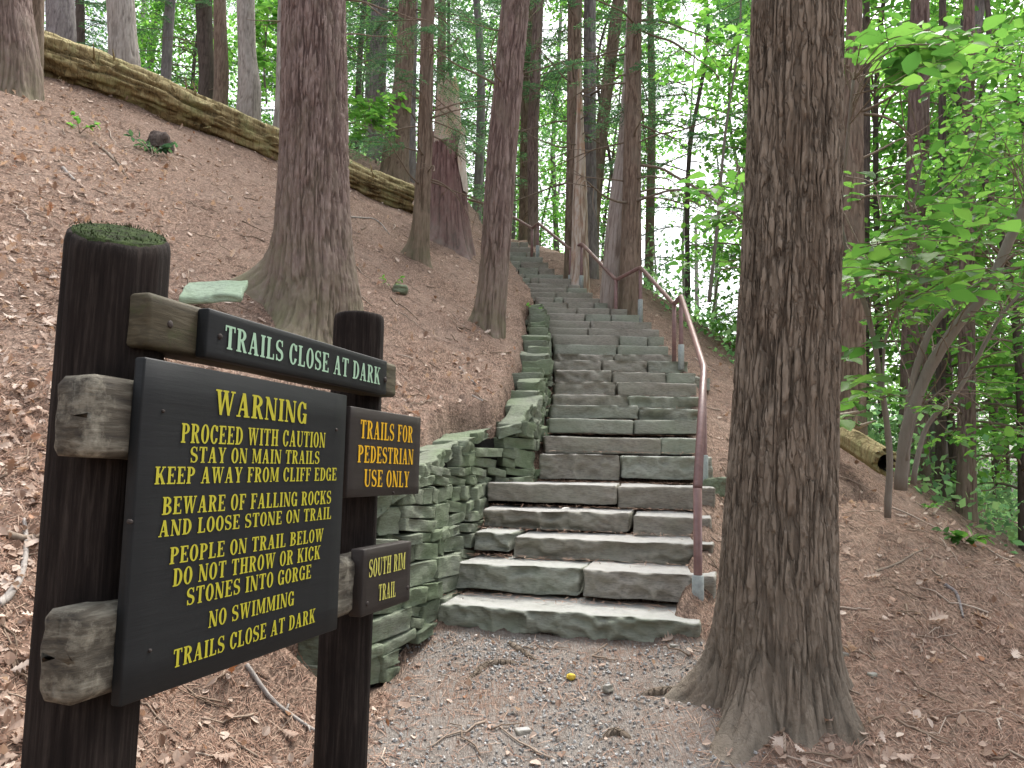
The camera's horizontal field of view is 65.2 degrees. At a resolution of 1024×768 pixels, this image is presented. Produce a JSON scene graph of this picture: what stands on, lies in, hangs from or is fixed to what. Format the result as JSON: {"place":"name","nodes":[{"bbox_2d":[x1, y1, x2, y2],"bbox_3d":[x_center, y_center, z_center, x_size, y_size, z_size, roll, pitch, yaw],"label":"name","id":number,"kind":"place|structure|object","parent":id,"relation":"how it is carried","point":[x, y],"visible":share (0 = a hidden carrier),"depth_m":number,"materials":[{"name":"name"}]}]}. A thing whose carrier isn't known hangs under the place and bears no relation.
{"place":"outdoors","nodes":[
{"label":"outdoors","id":0,"kind":"place"},
{"bbox_2d":[0,76,1023,767],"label":"ground","id":1,"kind":"structure","parent":0,"point":[476,414],"depth_m":5.33,"materials":[{"name":"brown soil"}]},
{"bbox_2d":[1,530,38,541],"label":"fallen branch","id":2,"kind":"object","parent":1,"relation":"on","point":[19,536],"visible":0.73,"depth_m":3.50,"materials":[{"name":"beige wood"}]},
{"bbox_2d":[0,0,44,101],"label":"hemlock tree","id":3,"kind":"object","parent":1,"relation":"on","point":[21,71],"visible":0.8,"depth_m":9.86,"materials":[{"name":"brown plant"}]},
{"bbox_2d":[32,0,44,79],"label":"hemlock tree","id":4,"kind":"object","parent":1,"relation":"on","point":[38,6],"visible":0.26,"depth_m":10.82,"materials":[{"name":"brown plant"}]},
{"bbox_2d":[45,0,76,42],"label":"pine tree","id":5,"kind":"object","parent":1,"relation":"on","point":[60,16],"visible":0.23,"depth_m":18.23,"materials":[{"name":"grey plant"}]},
{"bbox_2d":[44,0,107,48],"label":"hemlock tree","id":6,"kind":"object","parent":1,"relation":"on","point":[88,32],"visible":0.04,"depth_m":23.73,"materials":[{"name":"green plant"}]},
{"bbox_2d":[66,111,100,132],"bbox_3d":[-5.134,-3.082,9.587,0.350,0.199,0.504,5,-7,-35],"label":"seedling","id":7,"kind":"object","parent":1,"relation":"on","point":[77,119],"visible":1,"depth_m":9.55,"materials":[{"name":"green plant"}]},
{"bbox_2d":[74,0,154,72],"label":"pine tree","id":8,"kind":"object","parent":1,"relation":"on","point":[80,7],"visible":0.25,"depth_m":20.45,"materials":[{"name":"needle"},{"name":"twig"},{"name":"pale grey bark"}]},
{"bbox_2d":[106,0,140,66],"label":"pine tree","id":9,"kind":"object","parent":1,"relation":"on","point":[122,39],"visible":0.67,"depth_m":14.55,"materials":[{"name":"grey plant"}]},
{"bbox_2d":[124,129,177,154],"bbox_3d":[-4.580,-3.030,10.154,0.644,0.351,0.469,5,-7,-32],"label":"fern","id":10,"kind":"object","parent":1,"relation":"on","point":[164,148],"visible":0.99,"depth_m":10.12,"materials":[{"name":"green plant"}]},
{"bbox_2d":[147,130,174,152],"bbox_3d":[-4.655,-3.223,10.628,0.348,0.270,0.345,7,-8,-41],"label":"rock","id":11,"kind":"object","parent":1,"relation":"on","point":[157,138],"visible":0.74,"depth_m":10.50,"materials":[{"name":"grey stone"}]},
{"bbox_2d":[85,0,270,121],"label":"maple tree","id":12,"kind":"object","parent":1,"relation":"on","point":[181,53],"visible":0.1,"depth_m":31.46,"materials":[{"name":"green plant"}]},
{"bbox_2d":[152,0,213,91],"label":"hemlock tree","id":13,"kind":"object","parent":1,"relation":"on","point":[185,42],"visible":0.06,"depth_m":28.41,"materials":[{"name":"green plant"}]},
{"bbox_2d":[137,0,235,86],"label":"hemlock tree","id":14,"kind":"object","parent":1,"relation":"on","point":[167,28],"visible":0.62,"depth_m":21.96,"materials":[{"name":"green plant"}]},
{"bbox_2d":[137,0,237,107],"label":"maple tree","id":15,"kind":"object","parent":1,"relation":"on","point":[194,55],"visible":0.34,"depth_m":23.98,"materials":[{"name":"green plant"}]},
{"bbox_2d":[154,0,256,98],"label":"pine tree","id":16,"kind":"object","parent":1,"relation":"on","point":[204,19],"visible":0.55,"depth_m":19.81,"materials":[{"name":"brown plant"}]},
{"bbox_2d":[179,280,247,303],"bbox_3d":[-2.378,-0.736,6.398,0.480,0.305,0.380,3,-6,-15],"label":"flat stone","id":17,"kind":"object","parent":1,"relation":"on","point":[212,292],"visible":0.99,"depth_m":6.29,"materials":[{"name":"stone"}]},
{"bbox_2d":[21,220,420,767],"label":"trail sign","id":18,"kind":"object","parent":1,"relation":"on","point":[196,523],"visible":1,"depth_m":2.25,"materials":[{"name":"black wood"}]},
{"bbox_2d":[213,0,228,105],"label":"pine tree","id":19,"kind":"object","parent":1,"relation":"on","point":[221,81],"visible":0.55,"depth_m":18.98,"materials":[{"name":"brown plant"}]},
{"bbox_2d":[44,30,414,213],"bbox_3d":[-4.381,-3.967,12.878,6.457,1.602,0.905,5,-7,-35],"label":"fallen log","id":20,"kind":"object","parent":1,"relation":"on","point":[96,70],"visible":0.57,"depth_m":12.15,"materials":[{"name":"brown wood"}]},
{"bbox_2d":[236,0,261,121],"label":"pine tree","id":21,"kind":"object","parent":1,"relation":"on","point":[248,101],"visible":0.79,"depth_m":17.67,"materials":[{"name":"grey plant"}]},
{"bbox_2d":[232,0,277,103],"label":"maple sapling","id":22,"kind":"object","parent":1,"relation":"on","point":[263,61],"visible":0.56,"depth_m":20.28,"materials":[{"name":"green plant"}]},
{"bbox_2d":[258,1,276,121],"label":"hemlock tree","id":23,"kind":"object","parent":1,"relation":"on","point":[274,57],"visible":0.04,"depth_m":25.12,"materials":[{"name":"green plant"}]},
{"bbox_2d":[273,0,280,127],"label":"birch tree","id":24,"kind":"object","parent":1,"relation":"on","point":[277,105],"visible":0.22,"depth_m":16.13,"materials":[{"name":"grey plant"}]},
{"bbox_2d":[245,663,314,732],"bbox_3d":[-1.062,1.459,3.731,0.366,0.301,0.130,-1,-6,17],"label":"fallen branch","id":25,"kind":"object","parent":1,"relation":"on","point":[265,691],"visible":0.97,"depth_m":3.70,"materials":[{"name":"wood"}]},
{"bbox_2d":[297,636,318,664],"bbox_3d":[-1.080,1.451,4.386,0.232,0.234,0.214,2,-6,-9],"label":"stone","id":26,"kind":"object","parent":1,"relation":"on","point":[308,650],"visible":0.3,"depth_m":4.30,"materials":[{"name":"stone"}]},
{"bbox_2d":[228,0,390,148],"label":"maple tree","id":27,"kind":"object","parent":1,"relation":"on","point":[234,23],"visible":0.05,"depth_m":27.25,"materials":[{"name":"green plant"}]},
{"bbox_2d":[230,0,444,344],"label":"hemlock tree","id":28,"kind":"object","parent":1,"relation":"on","point":[301,276],"visible":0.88,"depth_m":7.27,"materials":[{"name":"brown plant"}]},
{"bbox_2d":[347,18,390,154],"bbox_3d":[-5.340,-14.037,29.799,2.273,18.651,2.500,4,-7,-22],"label":"hemlock tree","id":29,"kind":"object","parent":1,"relation":"on","point":[366,92],"visible":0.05,"depth_m":29.21,"materials":[{"name":"green plant"}]},
{"bbox_2d":[346,0,396,152],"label":"hemlock tree","id":30,"kind":"object","parent":1,"relation":"on","point":[357,91],"visible":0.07,"depth_m":22.94,"materials":[{"name":"green plant"}]},
{"bbox_2d":[348,90,411,162],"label":"maple sapling","id":31,"kind":"object","parent":1,"relation":"on","point":[373,118],"visible":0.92,"depth_m":15.89,"materials":[{"name":"green plant"}]},
{"bbox_2d":[346,0,453,155],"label":"maple tree","id":32,"kind":"object","parent":1,"relation":"on","point":[353,81],"visible":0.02,"depth_m":33.91,"materials":[{"name":"green plant"}]},
{"bbox_2d":[392,284,407,294],"bbox_3d":[-1.318,-1.114,9.403,0.193,0.144,0.146,5,-7,-29],"label":"stone","id":33,"kind":"object","parent":1,"relation":"on","point":[402,289],"visible":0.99,"depth_m":9.35,"materials":[{"name":"stone"}]},
{"bbox_2d":[346,0,464,160],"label":"pine tree","id":34,"kind":"object","parent":1,"relation":"on","point":[383,64],"visible":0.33,"depth_m":18.76,"materials":[{"name":"green plant"}]},
{"bbox_2d":[347,0,470,182],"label":"hemlock tree","id":35,"kind":"object","parent":1,"relation":"on","point":[392,167],"visible":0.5,"depth_m":16.45,"materials":[{"name":"brown plant"}]},
{"bbox_2d":[353,0,494,182],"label":"hemlock tree","id":36,"kind":"object","parent":1,"relation":"on","point":[412,160],"visible":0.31,"depth_m":17.68,"materials":[{"name":"brown plant"}]},
{"bbox_2d":[303,304,553,687],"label":"retaining wall","id":37,"kind":"structure","parent":1,"relation":"on","point":[437,520],"depth_m":5.76,"materials":[{"name":"stone"}]},
{"bbox_2d":[346,0,527,268],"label":"hemlock tree","id":38,"kind":"object","parent":1,"relation":"on","point":[416,247],"visible":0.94,"depth_m":11.40,"materials":[{"name":"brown plant"}]},
{"bbox_2d":[430,72,475,260],"bbox_3d":[-0.979,-3.562,13.425,0.867,3.381,0.905,1,-6,0],"label":"dead snag","id":39,"kind":"object","parent":1,"relation":"on","point":[450,226],"visible":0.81,"depth_m":13.19,"materials":[{"name":"brown wood"}]},
{"bbox_2d":[418,0,490,201],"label":"hemlock tree","id":40,"kind":"object","parent":1,"relation":"on","point":[467,124],"visible":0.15,"depth_m":28.21,"materials":[{"name":"green plant"}]},
{"bbox_2d":[416,0,493,197],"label":"hemlock tree","id":41,"kind":"object","parent":1,"relation":"on","point":[442,66],"visible":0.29,"depth_m":21.89,"materials":[{"name":"green plant"}]},
{"bbox_2d":[433,0,512,226],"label":"hemlock tree","id":42,"kind":"object","parent":1,"relation":"on","point":[479,168],"visible":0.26,"depth_m":24.86,"materials":[{"name":"green plant"}]},
{"bbox_2d":[399,0,557,338],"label":"hemlock tree","id":43,"kind":"object","parent":1,"relation":"on","point":[489,309],"visible":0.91,"depth_m":9.72,"materials":[{"name":"brown plant"}]},
{"bbox_2d":[416,0,566,222],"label":"maple tree","id":44,"kind":"object","parent":1,"relation":"on","point":[490,84],"visible":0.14,"depth_m":35.08,"materials":[{"name":"green plant"}]},
{"bbox_2d":[465,659,527,679],"bbox_3d":[-0.083,1.635,4.543,0.476,0.112,0.178,3,-6,-15],"label":"exposed root","id":45,"kind":"object","parent":1,"relation":"on","point":[481,667],"visible":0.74,"depth_m":4.58,"materials":[{"name":"brown plant"}]},
{"bbox_2d":[0,84,1023,767],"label":"leaf scraps","id":46,"kind":"object","parent":1,"relation":"on","point":[10,660],"visible":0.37,"depth_m":3.97,"materials":[{"name":"brown plant"}]},
{"bbox_2d":[0,101,1023,767],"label":"twig litter","id":47,"kind":"object","parent":1,"relation":"on","point":[546,643],"visible":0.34,"depth_m":4.53,"materials":[{"name":"brown wood"}]},
{"bbox_2d":[0,79,1023,767],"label":"dead leaves","id":48,"kind":"object","parent":1,"relation":"on","point":[32,492],"visible":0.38,"depth_m":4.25,"materials":[{"name":"brown plant"}]},
{"bbox_2d":[0,76,1023,767],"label":"fallen needles","id":49,"kind":"object","parent":1,"relation":"on","point":[852,666],"depth_m":4.28,"materials":[{"name":"brown plant"}]},
{"bbox_2d":[445,0,599,240],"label":"hemlock tree","id":50,"kind":"object","parent":1,"relation":"on","point":[523,209],"visible":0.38,"depth_m":21.16,"materials":[{"name":"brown plant"}]},
{"bbox_2d":[506,640,538,662],"bbox_3d":[0.058,1.593,4.729,0.044,0.094,0.436,5,-7,-33],"label":"exposed root","id":51,"kind":"object","parent":1,"relation":"on","point":[515,646],"visible":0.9,"depth_m":4.71,"materials":[{"name":"brown plant"}]},
{"bbox_2d":[462,0,583,246],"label":"hemlock tree","id":52,"kind":"object","parent":1,"relation":"on","point":[533,122],"visible":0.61,"depth_m":19.50,"materials":[{"name":"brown plant"}]},
{"bbox_2d":[44,0,1023,498],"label":"distant woods","id":53,"kind":"object","parent":1,"relation":"on","point":[546,118],"visible":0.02,"depth_m":39.59,"materials":[{"name":"green plant"}]},
{"bbox_2d":[516,79,566,251],"bbox_3d":[1.374,-9.165,37.040,5.659,12.612,5.560,1,-6,0],"label":"maple tree","id":54,"kind":"object","parent":1,"relation":"on","point":[545,212],"visible":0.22,"depth_m":36.80,"materials":[{"name":"green plant"}]},
{"bbox_2d":[486,0,618,278],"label":"hemlock tree","id":55,"kind":"object","parent":1,"relation":"on","point":[574,37],"visible":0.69,"depth_m":15.66,"materials":[{"name":"brown plant"}]},
{"bbox_2d":[141,0,978,457],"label":"distant trunks","id":56,"kind":"object","parent":1,"relation":"on","point":[555,226],"visible":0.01,"depth_m":39.51,"materials":[{"name":"brown plant"}]},
{"bbox_2d":[438,242,716,641],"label":"stone staircase","id":57,"kind":"structure","parent":1,"relation":"on","point":[575,312],"depth_m":6.49,"materials":[{"name":"grey stone"}]},
{"bbox_2d":[444,290,708,612],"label":"fallen needles","id":58,"kind":"object","parent":57,"relation":"on","point":[588,531],"visible":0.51,"depth_m":5.96,"materials":[{"name":"brown plant"}]},
{"bbox_2d":[468,198,707,600],"bbox_3d":[0.912,-1.510,12.538,1.975,7.668,14.371,2,-6,-10],"label":"handrail","id":59,"kind":"object","parent":57,"relation":"on","point":[701,467],"visible":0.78,"depth_m":7.25,"materials":[{"name":"brown metal"}]},
{"bbox_2d":[544,66,622,292],"bbox_3d":[1.526,-3.656,14.911,1.300,4.892,1.584,-3,-7,34],"label":"dead snag","id":60,"kind":"object","parent":1,"relation":"on","point":[579,220],"visible":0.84,"depth_m":14.73,"materials":[{"name":"brown wood"}]},
{"bbox_2d":[369,631,800,767],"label":"gravel","id":61,"kind":"structure","parent":1,"relation":"on","point":[550,717],"depth_m":4.11,"materials":[{"name":"grey gravel"}]},
{"bbox_2d":[514,0,663,279],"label":"pine tree","id":62,"kind":"object","parent":1,"relation":"on","point":[589,35],"visible":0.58,"depth_m":15.92,"materials":[{"name":"brown plant"}]},
{"bbox_2d":[565,11,646,263],"bbox_3d":[3.032,-8.228,24.951,3.046,12.612,2.770,4,-7,-21],"label":"hemlock tree","id":63,"kind":"object","parent":1,"relation":"on","point":[610,158],"visible":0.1,"depth_m":24.79,"materials":[{"name":"brown plant"}]},
{"bbox_2d":[516,0,696,260],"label":"maple tree","id":64,"kind":"object","parent":1,"relation":"on","point":[604,212],"visible":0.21,"depth_m":31.76,"materials":[{"name":"green plant"}]},
{"bbox_2d":[522,0,697,258],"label":"pine tree","id":65,"kind":"object","parent":1,"relation":"on","point":[601,138],"visible":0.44,"depth_m":20.25,"materials":[{"name":"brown plant"}]},
{"bbox_2d":[599,0,627,310],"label":"beech tree","id":66,"kind":"object","parent":1,"relation":"on","point":[612,248],"visible":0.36,"depth_m":13.09,"materials":[{"name":"brown plant"}]},
{"bbox_2d":[598,727,631,740],"bbox_3d":[0.489,1.701,3.851,0.199,0.078,0.102,1,-6,0],"label":"exposed root","id":67,"kind":"object","parent":1,"relation":"on","point":[615,731],"visible":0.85,"depth_m":3.85,"materials":[{"name":"brown plant"}]},
{"bbox_2d":[529,0,747,314],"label":"hemlock tree","id":68,"kind":"object","parent":1,"relation":"on","point":[631,243],"visible":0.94,"depth_m":12.74,"materials":[{"name":"brown plant"}]},
{"bbox_2d":[263,101,1023,553],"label":"undergrowth","id":69,"kind":"object","parent":1,"relation":"on","point":[1001,505],"visible":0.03,"depth_m":11.84,"materials":[{"name":"green plant"}]},
{"bbox_2d":[596,0,704,289],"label":"hemlock tree","id":70,"kind":"object","parent":1,"relation":"on","point":[650,202],"visible":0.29,"depth_m":20.68,"materials":[{"name":"brown plant"}]},
{"bbox_2d":[640,686,673,695],"bbox_3d":[0.836,1.610,4.183,0.394,0.088,0.066,1,-6,0],"label":"exposed root","id":71,"kind":"object","parent":1,"relation":"on","point":[658,691],"visible":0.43,"depth_m":4.16,"materials":[{"name":"brown plant"}]},
{"bbox_2d":[597,0,749,310],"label":"hemlock tree","id":72,"kind":"object","parent":1,"relation":"on","point":[691,134],"visible":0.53,"depth_m":18.20,"materials":[{"name":"green plant"}]},
{"bbox_2d":[653,0,749,301],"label":"maple sapling","id":73,"kind":"object","parent":1,"relation":"on","point":[704,19],"visible":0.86,"depth_m":13.75,"materials":[{"name":"green plant"}]},
{"bbox_2d":[666,160,744,273],"bbox_3d":[1.891,-1.255,7.119,1.053,1.864,1.800,-3,-8,37],"label":"sapling","id":74,"kind":"object","parent":1,"relation":"on","point":[716,191],"visible":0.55,"depth_m":6.89,"materials":[{"name":"green plant"}]},
{"bbox_2d":[692,144,723,332],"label":"hemlock tree","id":75,"kind":"object","parent":1,"relation":"on","point":[715,295],"visible":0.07,"depth_m":40.61,"materials":[{"name":"green plant"}]},
{"bbox_2d":[676,0,751,332],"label":"hemlock tree","id":76,"kind":"object","parent":1,"relation":"on","point":[731,36],"visible":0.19,"depth_m":16.80,"materials":[{"name":"green plant"}]},
{"bbox_2d":[703,477,725,496],"bbox_3d":[1.737,0.882,6.859,0.208,0.178,0.206,3,-6,-18],"label":"stone","id":77,"kind":"object","parent":1,"relation":"on","point":[718,484],"visible":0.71,"depth_m":6.78,"materials":[{"name":"stone"}]},
{"bbox_2d":[641,0,870,283],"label":"maple tree","id":78,"kind":"object","parent":1,"relation":"on","point":[718,109],"visible":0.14,"depth_m":21.97,"materials":[{"name":"green plant"}]},
{"bbox_2d":[664,0,867,764],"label":"hemlock tree","id":79,"kind":"object","parent":1,"relation":"on","point":[769,664],"visible":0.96,"depth_m":4.07,"materials":[{"name":"brown plant"}]},
{"bbox_2d":[661,48,904,354],"bbox_3d":[5.323,-5.361,15.823,4.929,12.612,4.590,3,-6,-19],"label":"maple tree","id":80,"kind":"object","parent":1,"relation":"on","point":[715,152],"visible":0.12,"depth_m":15.45,"materials":[{"name":"green plant"}]},
{"bbox_2d":[730,0,967,434],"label":"hemlock tree","id":81,"kind":"object","parent":1,"relation":"on","point":[853,331],"visible":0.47,"depth_m":9.51,"materials":[{"name":"brown plant"}]},
{"bbox_2d":[863,0,870,425],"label":"hemlock tree","id":82,"kind":"object","parent":1,"relation":"on","point":[866,98],"visible":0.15,"depth_m":12.90,"materials":[{"name":"brown plant"}]},
{"bbox_2d":[840,410,896,475],"bbox_3d":[3.313,0.503,7.842,0.285,0.837,1.608,2,-6,-5],"label":"hollow log","id":83,"kind":"object","parent":1,"relation":"on","point":[864,448],"visible":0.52,"depth_m":7.40,"materials":[{"name":"brown wood"}]},
{"bbox_2d":[730,0,1023,437],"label":"maple tree","id":84,"kind":"object","parent":1,"relation":"on","point":[876,121],"visible":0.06,"depth_m":14.15,"materials":[{"name":"green plant"}]},
{"bbox_2d":[870,131,903,403],"bbox_3d":[12.062,-3.583,28.558,6.074,14.965,5.738,1,-6,0],"label":"maple tree","id":85,"kind":"object","parent":1,"relation":"on","point":[873,385],"visible":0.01,"depth_m":27.77,"materials":[{"name":"green plant"}]},
{"bbox_2d":[898,0,932,487],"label":"hemlock tree","id":86,"kind":"object","parent":1,"relation":"on","point":[919,11],"visible":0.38,"depth_m":11.78,"materials":[{"name":"brown plant"}]},
{"bbox_2d":[840,10,1021,517],"bbox_3d":[2.490,-0.850,5.044,1.175,3.457,2.193,-2,-7,24],"label":"sapling","id":87,"kind":"object","parent":1,"relation":"on","point":[940,59],"visible":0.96,"depth_m":4.96,"materials":[{"name":"green plant"}]},
{"bbox_2d":[842,16,1023,490],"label":"witch hazel","id":88,"kind":"object","parent":1,"relation":"on","point":[913,406],"visible":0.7,"depth_m":6.44,"materials":[{"name":"green plant"}]},
{"bbox_2d":[928,608,947,620],"bbox_3d":[2.498,1.347,4.689,0.111,0.074,0.086,-2,-7,25],"label":"fallen leaf","id":89,"kind":"object","parent":1,"relation":"on","point":[941,616],"visible":1,"depth_m":4.70,"materials":[{"name":"beige plant"}]},
{"bbox_2d":[865,13,1023,551],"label":"maple tree","id":90,"kind":"object","parent":1,"relation":"on","point":[1016,342],"visible":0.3,"depth_m":10.54,"materials":[{"name":"green plant"}]},
{"bbox_2d":[865,0,1023,501],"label":"maple tree","id":91,"kind":"object","parent":1,"relation":"on","point":[952,449],"visible":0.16,"depth_m":12.60,"materials":[{"name":"green plant"}]},
{"bbox_2d":[869,0,1023,508],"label":"maple tree","id":92,"kind":"object","parent":1,"relation":"on","point":[956,12],"visible":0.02,"depth_m":18.36,"materials":[{"name":"green plant"}]},
{"bbox_2d":[869,0,1023,502],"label":"maple tree","id":93,"kind":"object","parent":1,"relation":"on","point":[1019,82],"visible":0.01,"depth_m":21.39,"materials":[{"name":"green plant"}]},
{"bbox_2d":[870,0,1023,418],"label":"maple tree","id":94,"kind":"object","parent":1,"relation":"on","point":[1016,3],"visible":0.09,"depth_m":15.48,"materials":[{"name":"green plant"}]},
{"bbox_2d":[907,0,992,519],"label":"hemlock tree","id":95,"kind":"object","parent":1,"relation":"on","point":[940,449],"visible":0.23,"depth_m":11.05,"materials":[{"name":"brown plant"}]},
{"bbox_2d":[927,0,984,495],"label":"pine tree","id":96,"kind":"object","parent":1,"relation":"on","point":[979,14],"visible":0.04,"depth_m":13.75,"materials":[{"name":"brown plant"}]},
{"bbox_2d":[931,525,995,544],"bbox_3d":[3.309,1.128,5.903,0.438,0.192,0.342,-4,-8,38],"label":"fern","id":97,"kind":"object","parent":1,"relation":"on","point":[959,536],"visible":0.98,"depth_m":5.86,"materials":[{"name":"green plant"}]},
{"bbox_2d":[934,0,1023,524],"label":"hemlock tree","id":98,"kind":"object","parent":1,"relation":"on","point":[964,485],"visible":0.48,"depth_m":10.51,"materials":[{"name":"brown plant"}]},
{"bbox_2d":[953,245,1022,517],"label":"maple tree","id":99,"kind":"object","parent":1,"relation":"on","point":[1011,471],"visible":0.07,"depth_m":24.92,"materials":[{"name":"green plant"}]},
{"bbox_2d":[977,321,1017,513],"bbox_3d":[18.640,-0.644,30.408,3.530,17.715,3.210,5,-7,-34],"label":"hemlock tree","id":100,"kind":"object","parent":1,"relation":"on","point":[1003,457],"visible":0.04,"depth_m":29.70,"materials":[{"name":"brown plant"}]},
{"bbox_2d":[44,0,1023,510],"label":"sky","id":101,"kind":"structure","parent":0,"point":[694,165],"materials":[{"name":"white"}]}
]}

